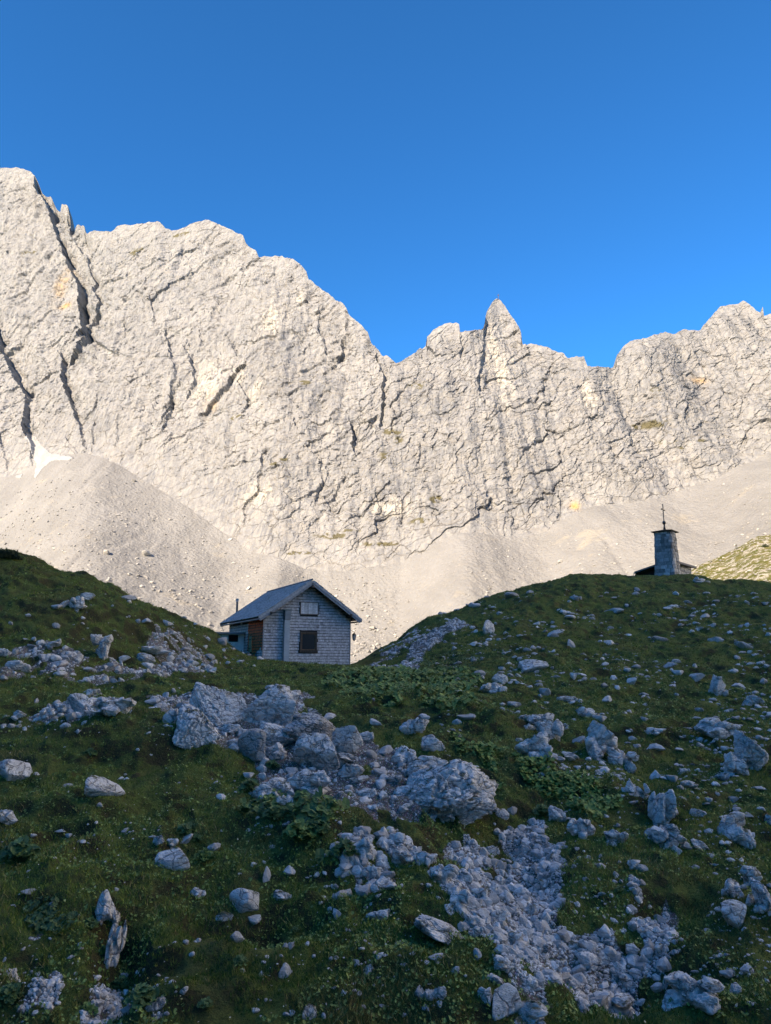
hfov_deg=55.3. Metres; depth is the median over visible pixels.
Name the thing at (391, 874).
stone
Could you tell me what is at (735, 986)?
rock
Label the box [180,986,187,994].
rock
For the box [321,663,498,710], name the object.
herbs
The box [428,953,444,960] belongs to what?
rock
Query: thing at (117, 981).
leafy plant
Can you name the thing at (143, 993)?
leafy plant
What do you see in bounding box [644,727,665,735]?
rock
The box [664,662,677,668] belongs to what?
rock
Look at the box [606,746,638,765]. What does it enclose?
boulder
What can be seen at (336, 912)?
rock
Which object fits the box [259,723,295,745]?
boulder
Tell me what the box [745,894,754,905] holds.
rock
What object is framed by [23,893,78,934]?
herbs
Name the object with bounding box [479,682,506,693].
rock
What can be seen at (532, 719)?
boulder
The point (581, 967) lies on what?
stone
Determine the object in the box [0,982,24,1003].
leafy plant
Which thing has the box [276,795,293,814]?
rock
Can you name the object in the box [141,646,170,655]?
rock
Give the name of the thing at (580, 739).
rock
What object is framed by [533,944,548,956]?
rock
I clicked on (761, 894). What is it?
boulder
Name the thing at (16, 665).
rock
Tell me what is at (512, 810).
rock
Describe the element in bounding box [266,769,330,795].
boulder
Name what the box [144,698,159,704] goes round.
rock
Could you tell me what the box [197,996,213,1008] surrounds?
leafy plant
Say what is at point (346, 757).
rock
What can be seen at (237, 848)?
flowers
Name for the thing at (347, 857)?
rock
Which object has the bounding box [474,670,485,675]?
rock
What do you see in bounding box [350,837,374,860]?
boulder
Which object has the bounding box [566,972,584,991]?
rock
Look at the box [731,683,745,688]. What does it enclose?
rock
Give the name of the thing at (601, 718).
rock
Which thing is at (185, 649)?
rock
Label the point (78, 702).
boulder
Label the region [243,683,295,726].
boulder
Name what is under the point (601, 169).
sky
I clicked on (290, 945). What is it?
rock
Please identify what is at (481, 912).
stone
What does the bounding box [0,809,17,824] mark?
rock
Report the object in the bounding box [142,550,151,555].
scree block
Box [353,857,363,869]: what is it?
stone
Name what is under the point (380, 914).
rock
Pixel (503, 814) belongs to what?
rock
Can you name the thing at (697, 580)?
rock
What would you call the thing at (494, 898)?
stone
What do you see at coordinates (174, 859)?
boulder
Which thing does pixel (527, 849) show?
rock
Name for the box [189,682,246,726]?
boulder
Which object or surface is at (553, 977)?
stone
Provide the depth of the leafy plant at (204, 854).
13.30 m
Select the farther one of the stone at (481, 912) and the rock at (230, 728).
the rock at (230, 728)
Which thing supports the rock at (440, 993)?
on the ground at (222, 1009)
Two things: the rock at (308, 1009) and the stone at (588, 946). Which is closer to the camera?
the rock at (308, 1009)
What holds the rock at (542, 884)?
on the ground at (222, 1009)
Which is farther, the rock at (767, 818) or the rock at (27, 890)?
the rock at (767, 818)
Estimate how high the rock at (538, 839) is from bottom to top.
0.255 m
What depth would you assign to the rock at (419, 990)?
9.60 m
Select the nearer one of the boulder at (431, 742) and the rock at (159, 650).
the boulder at (431, 742)
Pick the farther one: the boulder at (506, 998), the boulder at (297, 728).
the boulder at (297, 728)
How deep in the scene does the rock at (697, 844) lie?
15.11 m
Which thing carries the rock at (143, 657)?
on the ground at (222, 1009)
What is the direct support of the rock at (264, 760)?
on the ground at (222, 1009)
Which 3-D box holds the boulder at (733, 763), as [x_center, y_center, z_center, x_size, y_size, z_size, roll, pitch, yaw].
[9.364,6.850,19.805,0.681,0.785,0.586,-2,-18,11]
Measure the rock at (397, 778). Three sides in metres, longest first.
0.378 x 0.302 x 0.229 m
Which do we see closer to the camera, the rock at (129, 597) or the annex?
the rock at (129, 597)
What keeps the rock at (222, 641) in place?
on the ground at (222, 1009)
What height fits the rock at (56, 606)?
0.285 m
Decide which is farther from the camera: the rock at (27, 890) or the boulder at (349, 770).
the boulder at (349, 770)
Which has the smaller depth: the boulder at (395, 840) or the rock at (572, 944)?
the rock at (572, 944)
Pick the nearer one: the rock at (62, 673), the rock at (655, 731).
the rock at (655, 731)
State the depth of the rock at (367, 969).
10.11 m
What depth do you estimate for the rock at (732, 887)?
12.65 m
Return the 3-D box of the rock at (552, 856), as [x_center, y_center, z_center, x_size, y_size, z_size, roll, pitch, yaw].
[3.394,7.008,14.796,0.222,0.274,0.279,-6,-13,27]
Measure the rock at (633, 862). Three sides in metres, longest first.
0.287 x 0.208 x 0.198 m
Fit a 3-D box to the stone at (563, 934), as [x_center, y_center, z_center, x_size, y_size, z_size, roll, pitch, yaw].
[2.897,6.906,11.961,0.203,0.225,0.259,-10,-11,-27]
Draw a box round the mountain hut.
[220,578,361,664]
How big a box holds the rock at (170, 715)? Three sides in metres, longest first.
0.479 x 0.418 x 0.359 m
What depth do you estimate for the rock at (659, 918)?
12.70 m
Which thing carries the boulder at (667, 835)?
on the ground at (222, 1009)
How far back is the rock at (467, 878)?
12.70 m
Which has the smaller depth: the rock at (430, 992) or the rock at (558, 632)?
the rock at (430, 992)
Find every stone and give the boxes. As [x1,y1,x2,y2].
[332,890,346,899]
[340,855,348,863]
[349,855,356,862]
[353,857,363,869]
[356,826,370,834]
[356,883,370,895]
[380,871,395,878]
[456,905,469,918]
[476,908,489,916]
[489,893,499,904]
[501,905,516,914]
[505,945,523,959]
[533,919,543,933]
[540,920,551,933]
[542,967,555,974]
[549,972,559,980]
[557,928,569,943]
[571,963,586,973]
[578,940,594,952]
[589,995,607,1006]
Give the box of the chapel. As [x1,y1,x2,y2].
[633,504,696,575]
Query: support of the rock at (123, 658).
on the ground at (222, 1009)
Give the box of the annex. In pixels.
[216,632,245,650]
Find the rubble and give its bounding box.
[0,587,770,1023]
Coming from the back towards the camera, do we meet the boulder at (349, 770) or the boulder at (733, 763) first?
the boulder at (733, 763)
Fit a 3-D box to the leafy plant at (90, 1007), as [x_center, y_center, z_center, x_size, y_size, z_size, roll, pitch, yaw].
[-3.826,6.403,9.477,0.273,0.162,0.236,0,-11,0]
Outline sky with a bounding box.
[0,0,770,367]
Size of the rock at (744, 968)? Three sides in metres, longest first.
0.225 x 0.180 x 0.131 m
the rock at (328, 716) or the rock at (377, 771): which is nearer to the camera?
the rock at (377, 771)
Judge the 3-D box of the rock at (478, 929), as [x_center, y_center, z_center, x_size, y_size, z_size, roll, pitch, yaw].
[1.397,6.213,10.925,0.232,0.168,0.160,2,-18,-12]
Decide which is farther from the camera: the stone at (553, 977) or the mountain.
the mountain
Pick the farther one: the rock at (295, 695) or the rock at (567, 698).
the rock at (567, 698)
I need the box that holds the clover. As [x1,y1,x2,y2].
[0,555,770,1023]
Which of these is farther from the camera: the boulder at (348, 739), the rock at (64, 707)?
the rock at (64, 707)
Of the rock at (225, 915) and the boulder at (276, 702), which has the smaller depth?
the rock at (225, 915)
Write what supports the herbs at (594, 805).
on the ground at (222, 1009)
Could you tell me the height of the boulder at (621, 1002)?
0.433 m
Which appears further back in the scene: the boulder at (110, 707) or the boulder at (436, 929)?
the boulder at (110, 707)
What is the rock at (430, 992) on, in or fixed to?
on the ground at (222, 1009)
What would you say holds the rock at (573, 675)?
on the ground at (222, 1009)
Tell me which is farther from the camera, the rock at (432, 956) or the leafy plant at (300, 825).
the leafy plant at (300, 825)
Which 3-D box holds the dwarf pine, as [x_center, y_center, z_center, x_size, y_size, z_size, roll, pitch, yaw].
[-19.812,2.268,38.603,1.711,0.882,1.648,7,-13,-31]
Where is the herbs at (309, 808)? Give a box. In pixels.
[237,785,350,863]
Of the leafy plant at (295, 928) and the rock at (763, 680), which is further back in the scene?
the rock at (763, 680)
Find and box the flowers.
[1,638,759,1021]
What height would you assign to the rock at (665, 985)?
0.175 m
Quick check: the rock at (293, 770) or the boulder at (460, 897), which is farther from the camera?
the rock at (293, 770)
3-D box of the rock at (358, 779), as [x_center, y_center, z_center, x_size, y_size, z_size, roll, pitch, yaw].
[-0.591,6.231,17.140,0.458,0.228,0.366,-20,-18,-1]
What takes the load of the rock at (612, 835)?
on the ground at (222, 1009)
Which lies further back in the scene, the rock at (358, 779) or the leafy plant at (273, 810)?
the rock at (358, 779)
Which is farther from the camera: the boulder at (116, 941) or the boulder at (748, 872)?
the boulder at (748, 872)
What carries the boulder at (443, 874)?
on the ground at (222, 1009)
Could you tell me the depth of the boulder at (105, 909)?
11.41 m
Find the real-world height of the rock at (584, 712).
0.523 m
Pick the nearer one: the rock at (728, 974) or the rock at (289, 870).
the rock at (728, 974)
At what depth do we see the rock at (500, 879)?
14.19 m
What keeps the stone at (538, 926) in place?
on the ground at (222, 1009)
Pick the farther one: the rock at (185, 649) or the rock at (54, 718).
the rock at (185, 649)
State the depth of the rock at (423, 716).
23.38 m
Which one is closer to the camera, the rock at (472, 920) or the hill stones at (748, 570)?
the rock at (472, 920)
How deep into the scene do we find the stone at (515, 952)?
10.39 m
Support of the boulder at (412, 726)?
on the ground at (222, 1009)
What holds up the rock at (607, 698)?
on the ground at (222, 1009)
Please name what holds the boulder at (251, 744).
on the ground at (222, 1009)
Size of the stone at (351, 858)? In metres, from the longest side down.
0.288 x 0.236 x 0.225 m
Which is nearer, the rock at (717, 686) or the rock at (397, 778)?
the rock at (397, 778)
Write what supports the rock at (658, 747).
on the ground at (222, 1009)
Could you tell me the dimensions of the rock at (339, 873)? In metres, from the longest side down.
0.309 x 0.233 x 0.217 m
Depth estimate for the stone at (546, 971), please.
10.25 m
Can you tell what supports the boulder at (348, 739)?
on the ground at (222, 1009)
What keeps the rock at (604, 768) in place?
on the ground at (222, 1009)
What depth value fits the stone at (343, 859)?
12.87 m
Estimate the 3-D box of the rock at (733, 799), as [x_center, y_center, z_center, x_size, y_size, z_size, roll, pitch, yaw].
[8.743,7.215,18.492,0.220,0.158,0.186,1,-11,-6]
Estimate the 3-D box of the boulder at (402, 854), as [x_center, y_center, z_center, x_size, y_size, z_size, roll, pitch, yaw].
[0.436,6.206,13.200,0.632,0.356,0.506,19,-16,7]
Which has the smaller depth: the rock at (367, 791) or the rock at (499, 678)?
the rock at (367, 791)
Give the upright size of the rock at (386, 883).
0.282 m
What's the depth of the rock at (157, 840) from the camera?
13.80 m
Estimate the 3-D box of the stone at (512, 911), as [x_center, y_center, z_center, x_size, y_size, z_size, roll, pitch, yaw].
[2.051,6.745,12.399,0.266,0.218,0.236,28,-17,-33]
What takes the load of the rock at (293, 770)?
on the ground at (222, 1009)
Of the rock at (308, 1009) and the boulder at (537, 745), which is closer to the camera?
the rock at (308, 1009)
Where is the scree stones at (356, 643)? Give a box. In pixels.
[0,462,770,662]
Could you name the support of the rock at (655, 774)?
on the ground at (222, 1009)
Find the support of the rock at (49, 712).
on the ground at (222, 1009)
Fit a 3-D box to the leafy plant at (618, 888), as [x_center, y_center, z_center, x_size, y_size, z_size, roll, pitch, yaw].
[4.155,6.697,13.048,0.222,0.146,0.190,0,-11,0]
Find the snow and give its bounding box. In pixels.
[25,434,73,477]
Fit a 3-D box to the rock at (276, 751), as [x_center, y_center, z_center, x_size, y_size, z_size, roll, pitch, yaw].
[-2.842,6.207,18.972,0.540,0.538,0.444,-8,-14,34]
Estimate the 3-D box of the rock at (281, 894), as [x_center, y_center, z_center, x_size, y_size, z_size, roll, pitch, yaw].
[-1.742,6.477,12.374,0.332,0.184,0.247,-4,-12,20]
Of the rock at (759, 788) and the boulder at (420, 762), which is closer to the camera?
the boulder at (420, 762)
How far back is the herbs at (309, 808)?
14.44 m
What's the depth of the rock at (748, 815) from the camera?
16.98 m
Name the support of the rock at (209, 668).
on the ground at (222, 1009)
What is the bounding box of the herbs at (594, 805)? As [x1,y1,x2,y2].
[447,729,623,823]
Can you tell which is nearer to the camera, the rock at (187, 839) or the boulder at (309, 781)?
the rock at (187, 839)
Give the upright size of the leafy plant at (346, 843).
0.346 m
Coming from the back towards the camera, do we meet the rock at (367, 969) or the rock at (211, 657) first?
the rock at (211, 657)
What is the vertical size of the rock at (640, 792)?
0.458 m
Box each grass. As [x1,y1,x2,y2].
[0,741,770,1023]
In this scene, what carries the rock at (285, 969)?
on the ground at (222, 1009)
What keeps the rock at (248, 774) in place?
on the ground at (222, 1009)
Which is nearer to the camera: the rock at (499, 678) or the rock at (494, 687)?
the rock at (494, 687)
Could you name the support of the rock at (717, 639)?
on the ground at (222, 1009)
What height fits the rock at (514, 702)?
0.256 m
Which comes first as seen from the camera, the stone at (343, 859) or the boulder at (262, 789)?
the stone at (343, 859)
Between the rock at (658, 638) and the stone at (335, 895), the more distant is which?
the rock at (658, 638)
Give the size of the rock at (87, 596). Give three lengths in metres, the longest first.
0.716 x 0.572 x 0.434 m
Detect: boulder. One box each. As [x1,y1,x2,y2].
[0,759,32,780]
[66,693,92,713]
[84,775,124,797]
[87,698,135,715]
[90,634,112,659]
[95,889,120,925]
[104,920,126,968]
[155,848,189,870]
[172,704,221,748]
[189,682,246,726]
[229,888,258,912]
[237,728,265,761]
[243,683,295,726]
[252,783,278,801]
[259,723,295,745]
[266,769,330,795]
[282,713,335,740]
[293,732,339,772]
[332,725,362,753]
[338,763,364,777]
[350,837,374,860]
[387,832,411,854]
[391,745,416,762]
[391,759,498,826]
[391,844,416,864]
[399,717,428,734]
[406,755,447,775]
[414,914,464,944]
[421,734,444,751]
[427,864,458,884]
[444,889,472,914]
[492,983,522,1020]
[514,1000,547,1023]
[515,732,552,757]
[518,659,548,673]
[519,713,553,729]
[534,719,563,741]
[567,818,595,838]
[584,720,617,759]
[588,989,634,1019]
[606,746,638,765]
[644,824,686,849]
[647,789,678,826]
[661,971,724,1014]
[693,717,740,738]
[717,811,755,848]
[721,899,746,927]
[723,752,749,775]
[733,730,768,770]
[740,865,762,883]
[750,877,770,911]
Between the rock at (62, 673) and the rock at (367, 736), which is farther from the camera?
the rock at (62, 673)
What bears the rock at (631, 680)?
on the ground at (222, 1009)
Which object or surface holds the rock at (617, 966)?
on the ground at (222, 1009)
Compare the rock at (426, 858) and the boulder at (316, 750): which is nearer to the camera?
the rock at (426, 858)
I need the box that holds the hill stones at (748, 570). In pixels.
[692,534,770,581]
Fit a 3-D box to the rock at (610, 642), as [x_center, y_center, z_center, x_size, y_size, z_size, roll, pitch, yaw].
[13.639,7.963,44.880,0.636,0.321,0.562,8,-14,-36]
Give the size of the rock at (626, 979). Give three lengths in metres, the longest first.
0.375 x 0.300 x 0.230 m
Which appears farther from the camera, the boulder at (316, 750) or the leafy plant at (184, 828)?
the boulder at (316, 750)
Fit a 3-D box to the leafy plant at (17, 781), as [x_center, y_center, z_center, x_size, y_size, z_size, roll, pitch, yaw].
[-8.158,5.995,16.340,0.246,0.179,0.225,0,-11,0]
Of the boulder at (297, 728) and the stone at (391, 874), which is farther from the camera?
the boulder at (297, 728)
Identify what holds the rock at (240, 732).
on the ground at (222, 1009)
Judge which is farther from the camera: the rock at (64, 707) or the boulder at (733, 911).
the rock at (64, 707)
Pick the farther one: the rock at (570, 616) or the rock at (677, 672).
the rock at (570, 616)
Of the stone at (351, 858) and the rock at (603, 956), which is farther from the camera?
the stone at (351, 858)
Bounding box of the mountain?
[0,167,770,571]
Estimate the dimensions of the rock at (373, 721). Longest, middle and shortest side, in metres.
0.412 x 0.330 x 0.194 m
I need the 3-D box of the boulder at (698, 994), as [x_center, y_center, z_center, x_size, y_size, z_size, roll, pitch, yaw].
[3.966,6.222,9.501,0.775,0.469,0.543,-6,-13,29]
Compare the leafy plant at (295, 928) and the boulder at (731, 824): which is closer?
the leafy plant at (295, 928)
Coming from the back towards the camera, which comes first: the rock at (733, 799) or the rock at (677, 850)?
the rock at (733, 799)
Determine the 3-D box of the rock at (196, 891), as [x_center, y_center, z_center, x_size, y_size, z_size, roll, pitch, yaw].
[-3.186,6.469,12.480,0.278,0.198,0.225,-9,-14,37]
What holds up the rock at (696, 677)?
on the ground at (222, 1009)
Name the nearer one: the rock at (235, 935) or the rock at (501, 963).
the rock at (501, 963)
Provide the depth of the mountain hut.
48.98 m
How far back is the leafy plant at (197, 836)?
14.23 m
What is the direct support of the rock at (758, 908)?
on the ground at (222, 1009)
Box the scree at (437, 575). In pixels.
[0,452,770,663]
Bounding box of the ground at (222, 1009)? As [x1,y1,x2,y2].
[0,549,770,1023]
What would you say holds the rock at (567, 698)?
on the ground at (222, 1009)
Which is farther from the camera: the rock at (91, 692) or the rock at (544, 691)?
the rock at (544, 691)
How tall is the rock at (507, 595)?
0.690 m
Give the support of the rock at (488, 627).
on the ground at (222, 1009)
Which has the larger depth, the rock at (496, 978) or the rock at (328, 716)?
the rock at (328, 716)
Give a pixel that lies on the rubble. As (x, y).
(524, 899)
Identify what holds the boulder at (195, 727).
on the ground at (222, 1009)
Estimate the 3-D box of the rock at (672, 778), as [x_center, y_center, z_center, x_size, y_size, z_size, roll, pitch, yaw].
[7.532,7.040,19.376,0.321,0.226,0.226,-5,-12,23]
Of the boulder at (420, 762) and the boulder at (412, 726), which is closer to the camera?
the boulder at (420, 762)
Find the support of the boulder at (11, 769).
on the ground at (222, 1009)
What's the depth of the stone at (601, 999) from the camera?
10.18 m
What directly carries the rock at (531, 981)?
on the ground at (222, 1009)
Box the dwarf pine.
[0,547,24,559]
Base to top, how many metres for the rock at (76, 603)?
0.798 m
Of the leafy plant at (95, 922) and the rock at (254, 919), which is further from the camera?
the rock at (254, 919)
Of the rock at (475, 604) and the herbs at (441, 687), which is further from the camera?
the rock at (475, 604)
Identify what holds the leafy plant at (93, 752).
on the ground at (222, 1009)
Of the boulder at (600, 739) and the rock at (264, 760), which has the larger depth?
the boulder at (600, 739)
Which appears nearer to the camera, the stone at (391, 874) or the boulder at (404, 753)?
the stone at (391, 874)
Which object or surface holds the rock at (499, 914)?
on the ground at (222, 1009)
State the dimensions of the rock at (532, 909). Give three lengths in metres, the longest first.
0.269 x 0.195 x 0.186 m
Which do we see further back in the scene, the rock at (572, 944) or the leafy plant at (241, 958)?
the rock at (572, 944)
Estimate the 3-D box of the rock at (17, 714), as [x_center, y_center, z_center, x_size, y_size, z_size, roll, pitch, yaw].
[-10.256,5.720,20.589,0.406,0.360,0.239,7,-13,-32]
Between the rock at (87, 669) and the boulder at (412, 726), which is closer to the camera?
the boulder at (412, 726)
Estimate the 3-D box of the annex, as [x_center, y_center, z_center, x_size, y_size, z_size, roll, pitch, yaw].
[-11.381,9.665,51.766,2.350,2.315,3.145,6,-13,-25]
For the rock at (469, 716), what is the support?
on the ground at (222, 1009)
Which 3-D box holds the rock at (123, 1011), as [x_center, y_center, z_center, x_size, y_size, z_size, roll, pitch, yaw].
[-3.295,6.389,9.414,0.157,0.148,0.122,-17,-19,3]
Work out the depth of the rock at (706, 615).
53.20 m
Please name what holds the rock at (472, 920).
on the ground at (222, 1009)
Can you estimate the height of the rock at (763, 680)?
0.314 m
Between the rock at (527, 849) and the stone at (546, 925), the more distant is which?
the rock at (527, 849)
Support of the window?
in the mountain hut
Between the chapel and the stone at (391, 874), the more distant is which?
the chapel
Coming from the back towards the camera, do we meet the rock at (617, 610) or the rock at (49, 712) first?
the rock at (617, 610)
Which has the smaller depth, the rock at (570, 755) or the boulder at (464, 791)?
the boulder at (464, 791)
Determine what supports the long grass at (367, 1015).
on the ground at (222, 1009)
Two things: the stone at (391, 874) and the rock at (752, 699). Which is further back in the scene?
the rock at (752, 699)
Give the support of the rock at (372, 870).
on the ground at (222, 1009)
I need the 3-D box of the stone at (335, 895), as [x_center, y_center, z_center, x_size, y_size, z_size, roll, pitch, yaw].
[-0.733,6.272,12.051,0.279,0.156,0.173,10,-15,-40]
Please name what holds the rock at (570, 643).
on the ground at (222, 1009)
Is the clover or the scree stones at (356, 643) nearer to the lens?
the clover
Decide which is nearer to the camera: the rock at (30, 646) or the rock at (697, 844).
the rock at (697, 844)
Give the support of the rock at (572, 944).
on the ground at (222, 1009)
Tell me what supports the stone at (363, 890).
on the ground at (222, 1009)
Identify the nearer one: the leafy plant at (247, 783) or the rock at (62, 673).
the leafy plant at (247, 783)
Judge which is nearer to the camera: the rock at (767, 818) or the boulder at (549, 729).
the rock at (767, 818)
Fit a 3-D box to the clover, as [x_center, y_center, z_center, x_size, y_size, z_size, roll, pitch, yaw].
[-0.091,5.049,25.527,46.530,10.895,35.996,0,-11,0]
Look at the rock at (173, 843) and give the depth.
13.96 m
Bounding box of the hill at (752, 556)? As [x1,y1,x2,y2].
[690,534,770,581]
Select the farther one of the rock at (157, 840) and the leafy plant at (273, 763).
the leafy plant at (273, 763)
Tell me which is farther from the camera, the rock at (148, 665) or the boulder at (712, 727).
the rock at (148, 665)
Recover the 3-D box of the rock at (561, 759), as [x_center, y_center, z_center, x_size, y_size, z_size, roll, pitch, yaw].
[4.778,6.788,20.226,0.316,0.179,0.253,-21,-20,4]
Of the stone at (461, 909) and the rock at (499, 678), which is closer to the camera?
the stone at (461, 909)
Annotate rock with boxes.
[0,648,11,655]
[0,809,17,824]
[5,660,31,671]
[11,710,26,720]
[21,888,36,894]
[27,644,36,647]
[38,706,54,720]
[40,638,61,646]
[50,715,58,721]
[51,604,61,608]
[52,660,69,665]
[53,671,67,676]
[56,703,70,712]
[61,596,84,611]
[61,654,68,660]
[80,592,94,599]
[83,667,92,671]
[85,689,101,696]
[119,655,130,661]
[120,1005,130,1014]
[121,595,136,600]
[137,653,154,662]
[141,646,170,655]
[141,662,153,668]
[142,618,150,622]
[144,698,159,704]
[145,996,165,1011]
[153,835,163,845]
[163,620,173,625]
[163,708,177,722]
[166,838,178,847]
[176,701,188,708]
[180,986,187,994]
[181,647,189,650]
[181,834,192,843]
[188,659,198,665]
[190,887,205,897]
[200,663,216,672]
[205,654,214,660]
[207,843,220,850]
[215,911,233,921]
[217,637,226,645]
[218,723,240,732]
[228,739,237,744]
[230,931,244,942]
[235,728,247,736]
[243,772,253,778]
[248,914,260,924]
[259,757,268,764]
[263,866,270,881]
[265,684,289,689]
[265,742,286,759]
[273,889,291,900]
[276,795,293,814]
[278,963,290,977]
[283,865,295,874]
[286,767,297,774]
[288,942,293,949]
[291,691,298,699]
[302,1003,316,1019]
[324,713,334,719]
[333,908,340,919]
[334,867,351,877]
[338,752,357,762]
[345,851,365,866]
[351,775,369,782]
[353,959,359,966]
[358,788,376,797]
[360,731,373,741]
[361,865,381,876]
[363,964,372,974]
[365,749,376,758]
[366,909,390,919]
[370,718,381,725]
[370,876,396,892]
[373,768,386,774]
[377,745,392,753]
[386,775,401,782]
[415,851,437,866]
[415,986,424,1000]
[418,713,429,719]
[425,988,434,1000]
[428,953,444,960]
[433,986,446,999]
[457,713,475,719]
[459,871,473,884]
[463,914,479,926]
[470,888,487,897]
[472,603,479,607]
[473,925,485,937]
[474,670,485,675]
[477,987,492,1005]
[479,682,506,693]
[483,620,494,633]
[486,845,499,855]
[486,973,503,983]
[489,807,498,814]
[491,909,507,920]
[492,673,507,683]
[493,955,514,970]
[495,809,508,819]
[495,875,506,884]
[504,592,518,598]
[507,701,521,706]
[507,806,516,814]
[508,931,522,943]
[519,845,531,853]
[522,975,541,990]
[525,904,536,915]
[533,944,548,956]
[534,834,542,844]
[536,879,548,890]
[539,688,550,695]
[547,630,563,636]
[548,805,566,821]
[548,957,564,972]
[549,853,558,861]
[556,696,577,701]
[557,756,564,761]
[561,751,578,759]
[564,615,575,618]
[566,940,578,949]
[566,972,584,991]
[567,639,574,647]
[570,673,576,679]
[572,736,584,743]
[575,707,599,717]
[576,951,601,970]
[591,715,606,721]
[593,950,609,964]
[598,767,609,772]
[602,695,611,701]
[603,829,628,846]
[604,608,623,613]
[604,640,613,644]
[609,960,625,976]
[617,972,634,988]
[621,778,638,796]
[624,761,636,772]
[626,943,639,953]
[627,677,636,684]
[627,859,639,868]
[635,783,649,798]
[641,927,657,938]
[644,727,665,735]
[647,743,665,750]
[649,770,660,779]
[651,636,666,640]
[654,914,665,923]
[654,943,668,956]
[662,975,667,989]
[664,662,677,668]
[665,775,677,781]
[671,670,683,675]
[671,844,681,854]
[680,780,700,789]
[680,841,691,848]
[689,673,704,681]
[689,808,705,816]
[691,838,709,850]
[693,577,709,582]
[700,613,709,617]
[707,637,723,641]
[708,674,728,696]
[714,772,729,780]
[719,969,735,978]
[721,878,744,897]
[728,669,737,672]
[728,796,738,802]
[730,982,741,994]
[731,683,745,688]
[734,642,752,648]
[740,964,754,973]
[742,695,764,704]
[744,812,753,816]
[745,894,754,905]
[753,903,765,913]
[754,786,766,789]
[760,678,767,683]
[764,814,770,824]
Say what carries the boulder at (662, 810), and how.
on the ground at (222, 1009)
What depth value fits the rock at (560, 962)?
10.83 m
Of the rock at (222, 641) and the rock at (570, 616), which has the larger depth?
the rock at (570, 616)
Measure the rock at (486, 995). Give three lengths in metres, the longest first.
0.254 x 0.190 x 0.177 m
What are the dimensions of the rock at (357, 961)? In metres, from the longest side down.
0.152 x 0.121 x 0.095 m
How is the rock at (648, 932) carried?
on the ground at (222, 1009)
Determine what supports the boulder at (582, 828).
on the ground at (222, 1009)
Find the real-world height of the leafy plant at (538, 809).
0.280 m
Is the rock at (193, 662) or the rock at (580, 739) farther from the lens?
the rock at (193, 662)
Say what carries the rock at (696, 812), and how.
on the ground at (222, 1009)
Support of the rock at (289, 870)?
on the ground at (222, 1009)
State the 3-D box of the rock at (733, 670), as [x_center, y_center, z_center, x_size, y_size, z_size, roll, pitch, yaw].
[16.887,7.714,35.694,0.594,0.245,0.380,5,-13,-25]
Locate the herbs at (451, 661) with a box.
[414,648,479,670]
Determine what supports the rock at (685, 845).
on the ground at (222, 1009)
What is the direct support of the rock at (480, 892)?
on the ground at (222, 1009)
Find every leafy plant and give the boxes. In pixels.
[0,835,42,863]
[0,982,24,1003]
[12,778,22,784]
[81,1001,98,1014]
[84,748,97,756]
[84,917,98,930]
[114,975,128,988]
[123,982,159,1008]
[176,821,196,835]
[190,833,204,841]
[194,847,213,861]
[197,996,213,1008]
[233,954,247,966]
[238,778,259,791]
[262,805,286,819]
[266,759,280,769]
[282,817,319,841]
[290,926,299,932]
[308,819,331,835]
[329,837,360,856]
[532,804,548,816]
[614,886,625,892]
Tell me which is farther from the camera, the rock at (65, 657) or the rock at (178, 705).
the rock at (65, 657)
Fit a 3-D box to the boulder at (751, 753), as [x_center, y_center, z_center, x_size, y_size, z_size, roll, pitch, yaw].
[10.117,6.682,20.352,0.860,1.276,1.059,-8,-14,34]
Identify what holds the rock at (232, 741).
on the ground at (222, 1009)
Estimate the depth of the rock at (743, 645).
42.11 m
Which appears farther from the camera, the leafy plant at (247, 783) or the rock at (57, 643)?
the rock at (57, 643)
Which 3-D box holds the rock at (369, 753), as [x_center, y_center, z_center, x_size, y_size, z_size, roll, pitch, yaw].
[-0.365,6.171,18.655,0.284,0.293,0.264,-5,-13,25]
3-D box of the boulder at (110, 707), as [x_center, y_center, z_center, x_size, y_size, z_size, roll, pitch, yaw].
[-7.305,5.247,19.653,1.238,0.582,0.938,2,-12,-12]
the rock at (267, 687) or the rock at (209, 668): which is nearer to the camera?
the rock at (267, 687)
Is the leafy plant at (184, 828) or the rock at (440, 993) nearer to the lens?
the rock at (440, 993)
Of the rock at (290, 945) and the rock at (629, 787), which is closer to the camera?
the rock at (290, 945)
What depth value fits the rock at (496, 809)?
16.91 m
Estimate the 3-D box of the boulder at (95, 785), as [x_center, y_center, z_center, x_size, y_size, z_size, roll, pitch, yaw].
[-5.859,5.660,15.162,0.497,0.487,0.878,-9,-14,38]
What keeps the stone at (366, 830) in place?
on the ground at (222, 1009)
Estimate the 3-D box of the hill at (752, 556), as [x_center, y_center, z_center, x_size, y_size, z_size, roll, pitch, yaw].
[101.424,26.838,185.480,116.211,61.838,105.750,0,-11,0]
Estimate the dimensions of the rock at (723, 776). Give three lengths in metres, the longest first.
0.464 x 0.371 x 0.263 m
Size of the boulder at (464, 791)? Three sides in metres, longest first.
2.363 x 1.890 x 1.557 m
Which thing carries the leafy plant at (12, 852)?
on the ground at (222, 1009)
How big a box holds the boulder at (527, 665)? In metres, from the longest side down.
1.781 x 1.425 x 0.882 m
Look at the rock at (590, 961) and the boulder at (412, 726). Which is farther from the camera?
the boulder at (412, 726)
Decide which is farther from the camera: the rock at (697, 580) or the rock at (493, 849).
the rock at (697, 580)
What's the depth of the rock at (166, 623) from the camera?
36.52 m

